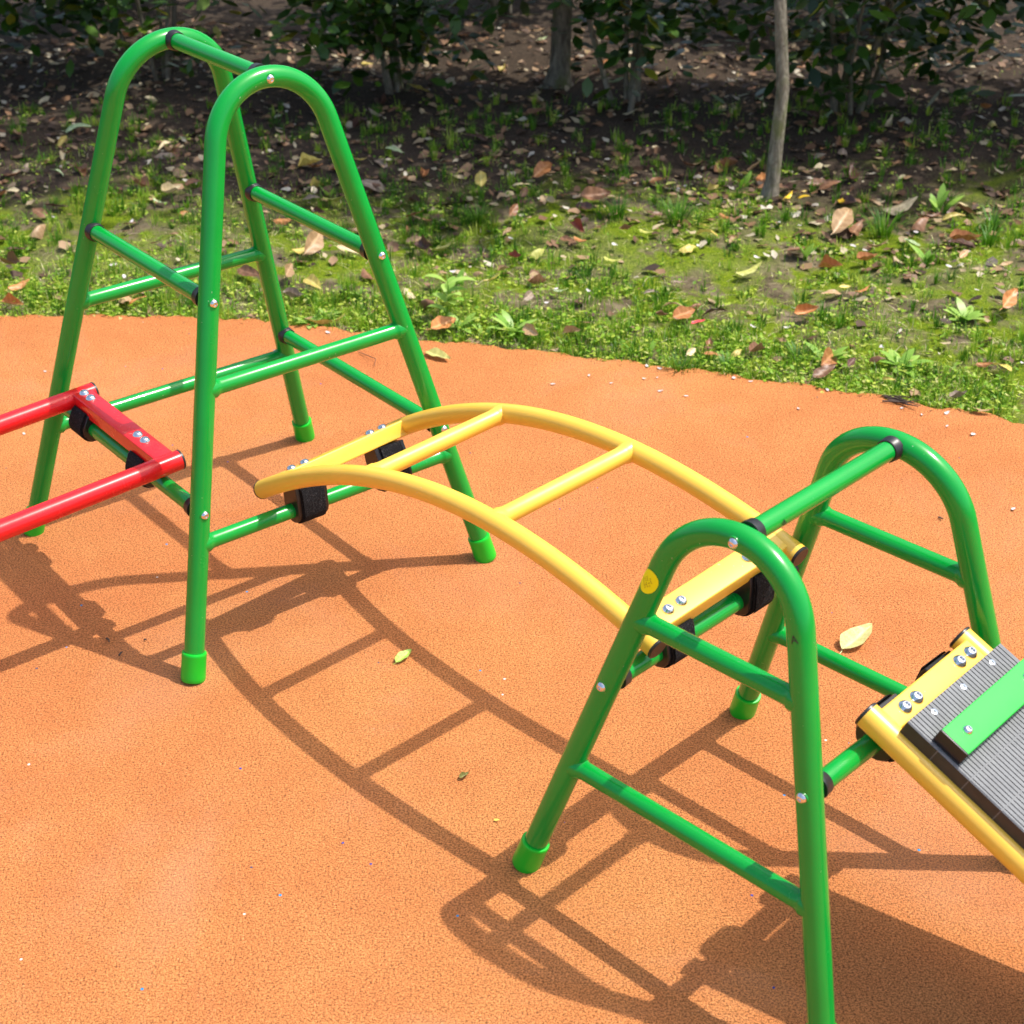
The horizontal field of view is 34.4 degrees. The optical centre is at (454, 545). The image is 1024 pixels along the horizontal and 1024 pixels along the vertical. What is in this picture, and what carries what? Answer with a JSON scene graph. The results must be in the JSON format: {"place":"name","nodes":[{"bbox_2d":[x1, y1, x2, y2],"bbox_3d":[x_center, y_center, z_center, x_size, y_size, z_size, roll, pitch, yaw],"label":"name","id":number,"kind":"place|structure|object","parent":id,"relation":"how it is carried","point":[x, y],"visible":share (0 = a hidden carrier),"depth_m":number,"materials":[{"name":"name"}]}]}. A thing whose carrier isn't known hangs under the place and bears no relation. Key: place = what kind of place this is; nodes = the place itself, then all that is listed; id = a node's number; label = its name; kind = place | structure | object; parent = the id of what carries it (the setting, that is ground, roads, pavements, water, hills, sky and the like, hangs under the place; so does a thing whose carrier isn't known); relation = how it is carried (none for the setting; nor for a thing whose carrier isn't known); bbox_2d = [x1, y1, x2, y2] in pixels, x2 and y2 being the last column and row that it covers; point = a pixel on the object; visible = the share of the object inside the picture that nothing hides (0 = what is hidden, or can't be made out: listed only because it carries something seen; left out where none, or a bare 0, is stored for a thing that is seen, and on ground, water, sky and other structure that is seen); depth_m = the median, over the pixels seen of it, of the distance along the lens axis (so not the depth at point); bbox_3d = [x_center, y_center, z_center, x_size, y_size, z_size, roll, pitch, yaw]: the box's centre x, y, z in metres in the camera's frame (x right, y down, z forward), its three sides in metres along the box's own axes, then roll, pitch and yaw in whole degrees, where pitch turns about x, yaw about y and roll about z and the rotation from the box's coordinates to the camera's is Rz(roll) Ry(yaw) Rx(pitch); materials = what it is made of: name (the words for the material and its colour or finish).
{"place":"outdoors","nodes":[
{"label":"outdoors","id":0,"kind":"place"},
{"bbox_2d":[0,313,1023,1023],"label":"playground surface","id":1,"kind":"object","parent":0,"point":[282,813],"visible":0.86,"depth_m":2.44,"materials":[{"name":"orange rubber"}]},
{"bbox_2d":[24,27,495,683],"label":"climbing tower","id":2,"kind":"structure","parent":1,"relation":"on","point":[208,383],"depth_m":2.56,"materials":[{"name":"metal"}]},
{"bbox_2d":[0,382,185,541],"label":"straight ladder","id":3,"kind":"object","parent":2,"relation":"attached to","point":[150,458],"visible":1,"depth_m":2.57,"materials":[{"name":"metal"}]},
{"bbox_2d":[253,403,807,667],"bbox_3d":[0.072,-0.037,2.358,0.297,0.244,0.832,-26,39,-35],"label":"arched ladder","id":4,"kind":"object","parent":2,"relation":"attached to","point":[390,460],"visible":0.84,"depth_m":2.24,"materials":[{"name":"metal"}]},
{"bbox_2d":[394,649,411,663],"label":"fallen leaf","id":5,"kind":"object","parent":1,"relation":"on","point":[401,655],"visible":1,"depth_m":2.59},
{"bbox_2d":[423,347,450,358],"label":"fallen leaf","id":6,"kind":"object","parent":1,"relation":"on","point":[436,351],"visible":0.99,"depth_m":3.55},
{"bbox_2d":[512,426,1000,1023],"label":"climbing trestle","id":7,"kind":"object","parent":1,"relation":"on","point":[788,622],"visible":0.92,"depth_m":1.92,"materials":[{"name":"green paint"}]},
{"bbox_2d":[855,627,1023,883],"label":"ramp","id":8,"kind":"structure","parent":7,"relation":"attached to","point":[945,730],"depth_m":1.83,"materials":[{"name":"yellow paint"}]},
{"bbox_2d":[839,623,871,653],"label":"fallen leaf","id":9,"kind":"object","parent":1,"relation":"on","point":[856,636],"visible":0.99,"depth_m":2.62,"materials":[{"name":"plant"}]},
{"bbox_2d":[882,395,920,406],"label":"twig","id":10,"kind":"object","parent":1,"relation":"on","point":[890,398],"visible":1,"depth_m":3.34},
{"bbox_2d":[0,0,1023,423],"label":"lawn soil","id":11,"kind":"structure","parent":0,"point":[640,254],"depth_m":4.58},
{"bbox_2d":[1,293,22,304],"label":"fallen leaf","id":12,"kind":"object","parent":11,"relation":"on","point":[9,298],"visible":1,"depth_m":3.79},
{"bbox_2d":[30,224,45,238],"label":"fallen leaf","id":13,"kind":"object","parent":11,"relation":"on","point":[38,231],"visible":1,"depth_m":4.18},
{"bbox_2d":[32,208,47,217],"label":"fallen leaf","id":14,"kind":"object","parent":11,"relation":"on","point":[36,211],"visible":0.98,"depth_m":4.29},
{"bbox_2d":[0,0,83,64],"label":"shrub","id":15,"kind":"object","parent":11,"relation":"on","point":[11,23],"visible":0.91,"depth_m":5.28,"materials":[{"name":"green plant"}]},
{"bbox_2d":[64,123,90,132],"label":"fallen leaf","id":16,"kind":"object","parent":11,"relation":"on","point":[71,127],"visible":1,"depth_m":4.88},
{"bbox_2d":[75,163,87,175],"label":"fallen leaf","id":17,"kind":"object","parent":11,"relation":"on","point":[84,171],"visible":0.98,"depth_m":4.55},
{"bbox_2d":[131,175,148,186],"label":"fallen leaf","id":18,"kind":"object","parent":11,"relation":"on","point":[144,182],"visible":0.99,"depth_m":4.43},
{"bbox_2d":[161,182,180,192],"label":"fallen leaf","id":19,"kind":"object","parent":11,"relation":"on","point":[166,186],"visible":1,"depth_m":4.38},
{"bbox_2d":[19,0,337,80],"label":"shrub","id":20,"kind":"object","parent":11,"relation":"on","point":[83,14],"visible":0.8,"depth_m":5.24,"materials":[{"name":"green plant"}]},
{"bbox_2d":[170,168,186,176],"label":"fallen leaf","id":21,"kind":"object","parent":11,"relation":"on","point":[176,172],"visible":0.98,"depth_m":4.53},
{"bbox_2d":[237,264,258,276],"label":"fallen leaf","id":22,"kind":"object","parent":11,"relation":"on","point":[245,270],"visible":0.91,"depth_m":3.91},
{"bbox_2d":[274,218,291,224],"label":"fallen leaf","id":23,"kind":"object","parent":11,"relation":"on","point":[285,221],"visible":0.81,"depth_m":4.21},
{"bbox_2d":[284,263,294,277],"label":"fallen leaf","id":24,"kind":"object","parent":11,"relation":"on","point":[289,271],"visible":1,"depth_m":3.90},
{"bbox_2d":[283,287,303,296],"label":"fallen leaf","id":25,"kind":"object","parent":11,"relation":"on","point":[292,291],"visible":0.99,"depth_m":3.83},
{"bbox_2d":[294,152,320,168],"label":"fallen leaf","id":26,"kind":"object","parent":11,"relation":"on","point":[305,159],"visible":1,"depth_m":4.61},
{"bbox_2d":[295,315,320,328],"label":"weed","id":27,"kind":"object","parent":11,"relation":"on","point":[309,326],"visible":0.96,"depth_m":3.71,"materials":[{"name":"green plant"}]},
{"bbox_2d":[302,274,320,288],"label":"fallen leaf","id":28,"kind":"object","parent":11,"relation":"on","point":[311,279],"visible":1,"depth_m":3.86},
{"bbox_2d":[303,231,323,254],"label":"fallen leaf","id":29,"kind":"object","parent":11,"relation":"on","point":[314,243],"visible":0.84,"depth_m":4.03,"materials":[{"name":"plant"}]},
{"bbox_2d":[307,313,344,323],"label":"fallen leaf","id":30,"kind":"object","parent":11,"relation":"on","point":[323,321],"visible":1,"depth_m":3.69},
{"bbox_2d":[352,116,366,127],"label":"fallen leaf","id":31,"kind":"object","parent":11,"relation":"on","point":[357,121],"visible":0.99,"depth_m":4.95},
{"bbox_2d":[361,268,374,279],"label":"fallen leaf","id":32,"kind":"object","parent":11,"relation":"on","point":[365,273],"visible":0.91,"depth_m":3.93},
{"bbox_2d":[361,179,387,191],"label":"fallen leaf","id":33,"kind":"object","parent":11,"relation":"on","point":[367,182],"visible":0.9,"depth_m":4.46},
{"bbox_2d":[374,93,386,104],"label":"fallen leaf","id":34,"kind":"object","parent":11,"relation":"on","point":[383,99],"visible":1,"depth_m":5.15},
{"bbox_2d":[196,0,592,96],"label":"shrub","id":35,"kind":"object","parent":11,"relation":"on","point":[380,17],"visible":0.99,"depth_m":5.04,"materials":[{"name":"green plant"}]},
{"bbox_2d":[413,234,428,249],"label":"fallen leaf","id":36,"kind":"object","parent":11,"relation":"on","point":[423,242],"visible":1,"depth_m":4.09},
{"bbox_2d":[416,299,433,310],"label":"fallen leaf","id":37,"kind":"object","parent":11,"relation":"on","point":[424,303],"visible":1,"depth_m":3.73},
{"bbox_2d":[426,316,455,329],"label":"fallen leaf","id":38,"kind":"object","parent":11,"relation":"on","point":[437,322],"visible":1,"depth_m":3.65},
{"bbox_2d":[425,274,475,316],"bbox_3d":[-0.008,-0.551,3.680,0.101,0.116,0.087,20,37,30],"label":"weed","id":39,"kind":"object","parent":11,"relation":"on","point":[448,287],"visible":0.98,"depth_m":3.67,"materials":[{"name":"green plant"}]},
{"bbox_2d":[446,191,461,202],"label":"fallen leaf","id":40,"kind":"object","parent":11,"relation":"on","point":[454,194],"visible":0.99,"depth_m":4.36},
{"bbox_2d":[455,268,464,285],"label":"weed","id":41,"kind":"object","parent":11,"relation":"on","point":[461,273],"visible":0.69,"depth_m":3.87,"materials":[{"name":"green plant"}]},
{"bbox_2d":[444,312,478,332],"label":"weed","id":42,"kind":"object","parent":11,"relation":"on","point":[465,322],"visible":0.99,"depth_m":3.68,"materials":[{"name":"green plant"}]},
{"bbox_2d":[422,0,511,17],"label":"shrub","id":43,"kind":"object","parent":11,"relation":"on","point":[494,3],"visible":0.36,"depth_m":6.06,"materials":[{"name":"green plant"}]},
{"bbox_2d":[459,200,496,224],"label":"grass tuft","id":44,"kind":"object","parent":11,"relation":"on","point":[478,218],"visible":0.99,"depth_m":4.25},
{"bbox_2d":[475,171,486,187],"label":"fallen leaf","id":45,"kind":"object","parent":11,"relation":"on","point":[480,176],"visible":0.97,"depth_m":4.45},
{"bbox_2d":[0,14,1023,410],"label":"leaf litter","id":46,"kind":"object","parent":11,"relation":"on","point":[466,168],"visible":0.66,"depth_m":4.76,"materials":[{"name":"plant"}]},
{"bbox_2d":[832,207,853,233],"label":"fallen leaf","id":47,"kind":"object","parent":46,"relation":"on","point":[842,219],"visible":1,"depth_m":4.15,"materials":[{"name":"plant"}]},
{"bbox_2d":[948,238,976,246],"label":"fallen leaf","id":48,"kind":"object","parent":46,"relation":"on","point":[963,241],"visible":1,"depth_m":4.06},
{"bbox_2d":[488,309,538,335],"bbox_3d":[0.131,-0.484,3.644,0.103,0.037,0.096,25,40,36],"label":"weed","id":49,"kind":"object","parent":11,"relation":"on","point":[504,318],"visible":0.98,"depth_m":3.65,"materials":[{"name":"green plant"}]},
{"bbox_2d":[509,203,518,216],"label":"fallen leaf","id":50,"kind":"object","parent":11,"relation":"on","point":[514,209],"visible":1,"depth_m":4.22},
{"bbox_2d":[522,323,537,335],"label":"fallen leaf","id":51,"kind":"object","parent":11,"relation":"on","point":[528,329],"visible":1,"depth_m":3.60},
{"bbox_2d":[525,108,544,113],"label":"fallen leaf","id":52,"kind":"object","parent":11,"relation":"on","point":[532,111],"visible":1,"depth_m":4.95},
{"bbox_2d":[529,249,543,258],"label":"fallen leaf","id":53,"kind":"object","parent":11,"relation":"on","point":[536,253],"visible":1,"depth_m":4.01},
{"bbox_2d":[528,274,547,283],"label":"fallen leaf","id":54,"kind":"object","parent":11,"relation":"on","point":[537,278],"visible":1,"depth_m":3.84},
{"bbox_2d":[532,161,551,176],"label":"fallen leaf","id":55,"kind":"object","parent":11,"relation":"on","point":[541,168],"visible":1,"depth_m":4.46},
{"bbox_2d":[540,0,573,88],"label":"tree","id":56,"kind":"object","parent":11,"relation":"on","point":[559,72],"visible":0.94,"depth_m":5.23,"materials":[{"name":"grey plant"}]},
{"bbox_2d":[560,325,579,333],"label":"fallen leaf","id":57,"kind":"object","parent":11,"relation":"on","point":[568,328],"visible":0.98,"depth_m":3.60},
{"bbox_2d":[570,218,583,231],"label":"fallen leaf","id":58,"kind":"object","parent":11,"relation":"on","point":[576,223],"visible":1,"depth_m":4.13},
{"bbox_2d":[574,201,595,208],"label":"fallen leaf","id":59,"kind":"object","parent":11,"relation":"on","point":[587,205],"visible":1,"depth_m":4.26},
{"bbox_2d":[576,186,610,199],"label":"fallen leaf","id":60,"kind":"object","parent":11,"relation":"on","point":[591,193],"visible":0.98,"depth_m":4.30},
{"bbox_2d":[594,191,637,220],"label":"grass tuft","id":61,"kind":"object","parent":11,"relation":"on","point":[620,212],"visible":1,"depth_m":4.20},
{"bbox_2d":[482,0,773,113],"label":"shrub","id":62,"kind":"object","parent":11,"relation":"on","point":[665,27],"visible":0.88,"depth_m":4.85,"materials":[{"name":"green plant"}]},
{"bbox_2d":[651,193,705,224],"bbox_3d":[0.556,-0.851,4.155,0.144,0.076,0.130,-24,38,-33],"label":"grass tuft","id":63,"kind":"object","parent":11,"relation":"on","point":[675,213],"visible":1,"depth_m":4.17,"materials":[{"name":"plant"}]},
{"bbox_2d":[660,352,702,372],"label":"grass tuft","id":64,"kind":"object","parent":11,"relation":"on","point":[678,368],"visible":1,"depth_m":3.50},
{"bbox_2d":[668,306,694,318],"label":"fallen leaf","id":65,"kind":"object","parent":11,"relation":"on","point":[679,312],"visible":1,"depth_m":3.67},
{"bbox_2d":[678,244,695,252],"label":"fallen leaf","id":66,"kind":"object","parent":11,"relation":"on","point":[687,248],"visible":1,"depth_m":4.00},
{"bbox_2d":[714,160,726,171],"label":"fallen leaf","id":67,"kind":"object","parent":11,"relation":"on","point":[716,169],"visible":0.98,"depth_m":4.63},
{"bbox_2d":[716,157,737,166],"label":"fallen leaf","id":68,"kind":"object","parent":67,"relation":"on","point":[731,160],"visible":0.91,"depth_m":4.63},
{"bbox_2d":[701,349,750,374],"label":"grass tuft","id":69,"kind":"object","parent":11,"relation":"on","point":[727,359],"visible":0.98,"depth_m":3.49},
{"bbox_2d":[734,171,753,188],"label":"weed","id":70,"kind":"object","parent":11,"relation":"on","point":[747,177],"visible":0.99,"depth_m":4.44,"materials":[{"name":"green plant"}]},
{"bbox_2d":[733,262,761,275],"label":"fallen leaf","id":71,"kind":"object","parent":11,"relation":"on","point":[752,269],"visible":1,"depth_m":3.92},
{"bbox_2d":[749,342,764,352],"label":"fallen leaf","id":72,"kind":"object","parent":11,"relation":"on","point":[754,346],"visible":1,"depth_m":3.53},
{"bbox_2d":[758,0,788,201],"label":"tree","id":73,"kind":"object","parent":11,"relation":"on","point":[773,172],"visible":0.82,"depth_m":4.22,"materials":[{"name":"grey plant"}]},
{"bbox_2d":[778,338,823,366],"bbox_3d":[0.739,-0.411,3.521,0.106,0.043,0.103,-1,31,0],"label":"grass tuft","id":74,"kind":"object","parent":11,"relation":"on","point":[794,350],"visible":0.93,"depth_m":3.53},
{"bbox_2d":[791,303,818,315],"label":"fallen leaf","id":75,"kind":"object","parent":11,"relation":"on","point":[802,309],"visible":1,"depth_m":3.69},
{"bbox_2d":[795,241,820,260],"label":"weed","id":76,"kind":"object","parent":11,"relation":"on","point":[809,250],"visible":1,"depth_m":4.02,"materials":[{"name":"green plant"}]},
{"bbox_2d":[801,110,819,117],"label":"fallen leaf","id":77,"kind":"object","parent":11,"relation":"on","point":[813,113],"visible":1,"depth_m":4.95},
{"bbox_2d":[805,178,832,187],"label":"fallen leaf","id":78,"kind":"object","parent":11,"relation":"on","point":[819,181],"visible":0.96,"depth_m":4.42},
{"bbox_2d":[799,342,848,366],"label":"weed","id":79,"kind":"object","parent":11,"relation":"on","point":[837,352],"visible":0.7,"depth_m":3.51,"materials":[{"name":"green plant"}]},
{"bbox_2d":[812,364,835,378],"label":"fallen leaf","id":80,"kind":"object","parent":11,"relation":"on","point":[820,372],"visible":1,"depth_m":3.44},
{"bbox_2d":[821,347,837,365],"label":"fallen leaf","id":81,"kind":"object","parent":11,"relation":"on","point":[829,358],"visible":1,"depth_m":3.48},
{"bbox_2d":[816,254,843,267],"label":"fallen leaf","id":82,"kind":"object","parent":11,"relation":"on","point":[827,261],"visible":1,"depth_m":3.96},
{"bbox_2d":[819,180,840,189],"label":"fallen leaf","id":83,"kind":"object","parent":11,"relation":"on","point":[825,185],"visible":1,"depth_m":4.39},
{"bbox_2d":[829,194,857,203],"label":"fallen leaf","id":84,"kind":"object","parent":11,"relation":"on","point":[847,198],"visible":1,"depth_m":4.34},
{"bbox_2d":[676,0,1023,114],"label":"shrub","id":85,"kind":"object","parent":11,"relation":"on","point":[844,51],"visible":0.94,"depth_m":4.84,"materials":[{"name":"green plant"}]},
{"bbox_2d":[848,163,860,183],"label":"fallen leaf","id":86,"kind":"object","parent":11,"relation":"on","point":[852,168],"visible":1,"depth_m":4.48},
{"bbox_2d":[849,219,862,236],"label":"fallen leaf","id":87,"kind":"object","parent":11,"relation":"on","point":[855,228],"visible":1,"depth_m":4.16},
{"bbox_2d":[854,251,877,261],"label":"fallen leaf","id":88,"kind":"object","parent":11,"relation":"on","point":[861,255],"visible":1,"depth_m":3.99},
{"bbox_2d":[859,198,917,240],"bbox_3d":[1.091,-0.816,4.160,0.169,0.086,0.166,-1,31,0],"label":"grass tuft","id":89,"kind":"object","parent":11,"relation":"on","point":[882,232],"visible":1,"depth_m":4.16,"materials":[{"name":"plant"}]},
{"bbox_2d":[879,196,917,214],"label":"fallen leaf","id":90,"kind":"object","parent":11,"relation":"on","point":[903,205],"visible":0.91,"depth_m":4.29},
{"bbox_2d":[879,348,932,376],"bbox_3d":[0.948,-0.388,3.485,0.109,0.036,0.086,22,38,32],"label":"weed","id":91,"kind":"object","parent":11,"relation":"on","point":[891,354],"visible":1,"depth_m":3.49,"materials":[{"name":"green plant"}]},
{"bbox_2d":[841,0,979,14],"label":"shrub","id":92,"kind":"object","parent":11,"relation":"on","point":[898,12],"visible":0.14,"depth_m":5.94,"materials":[{"name":"green plant"}]},
{"bbox_2d":[910,217,928,230],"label":"fallen leaf","id":93,"kind":"object","parent":11,"relation":"on","point":[919,224],"visible":0.99,"depth_m":4.20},
{"bbox_2d":[909,243,938,264],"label":"weed","id":94,"kind":"object","parent":11,"relation":"on","point":[920,252],"visible":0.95,"depth_m":3.99,"materials":[{"name":"green plant"}]},
{"bbox_2d":[929,183,964,212],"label":"weed","id":95,"kind":"object","parent":11,"relation":"on","point":[942,195],"visible":0.99,"depth_m":4.33,"materials":[{"name":"green plant"}]},
{"bbox_2d":[939,212,965,219],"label":"fallen leaf","id":96,"kind":"object","parent":11,"relation":"on","point":[947,216],"visible":1,"depth_m":4.23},
{"bbox_2d":[949,390,966,397],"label":"fallen leaf","id":97,"kind":"object","parent":11,"relation":"on","point":[955,393],"visible":1,"depth_m":3.34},
{"bbox_2d":[943,297,985,321],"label":"weed","id":98,"kind":"object","parent":11,"relation":"on","point":[971,315],"visible":0.98,"depth_m":3.66,"materials":[{"name":"green plant"}]},
{"bbox_2d":[949,229,981,240],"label":"fallen leaf","id":99,"kind":"object","parent":11,"relation":"on","point":[955,234],"visible":0.97,"depth_m":4.09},
{"bbox_2d":[929,0,1023,56],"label":"shrub","id":100,"kind":"object","parent":11,"relation":"on","point":[969,10],"visible":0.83,"depth_m":4.84,"materials":[{"name":"green plant"}]},
{"bbox_2d":[966,215,1008,246],"bbox_3d":[1.324,-0.773,4.091,0.132,0.061,0.132,-1,31,0],"label":"grass tuft","id":101,"kind":"object","parent":11,"relation":"on","point":[986,239],"visible":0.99,"depth_m":4.10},
{"bbox_2d":[970,200,1018,231],"bbox_3d":[1.359,-0.829,4.181,0.128,0.066,0.143,-19,36,-27],"label":"grass tuft","id":102,"kind":"object","parent":11,"relation":"on","point":[994,219],"visible":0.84,"depth_m":4.20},
{"bbox_2d":[1000,288,1017,309],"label":"fallen leaf","id":103,"kind":"object","parent":11,"relation":"on","point":[1009,298],"visible":1,"depth_m":3.67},
{"bbox_2d":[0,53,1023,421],"bbox_3d":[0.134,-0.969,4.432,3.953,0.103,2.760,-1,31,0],"label":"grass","id":104,"kind":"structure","parent":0,"point":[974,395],"depth_m":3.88,"materials":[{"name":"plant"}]},
{"bbox_2d":[0,250,18,263],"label":"fallen leaf","id":105,"kind":"object","parent":104,"relation":"on","point":[12,258],"visible":1,"depth_m":3.95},
{"bbox_2d":[4,279,29,290],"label":"fallen leaf","id":106,"kind":"object","parent":104,"relation":"on","point":[15,287],"visible":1,"depth_m":3.85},
{"bbox_2d":[524,290,533,299],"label":"fallen leaf","id":107,"kind":"object","parent":104,"relation":"on","point":[528,295],"visible":1,"depth_m":3.73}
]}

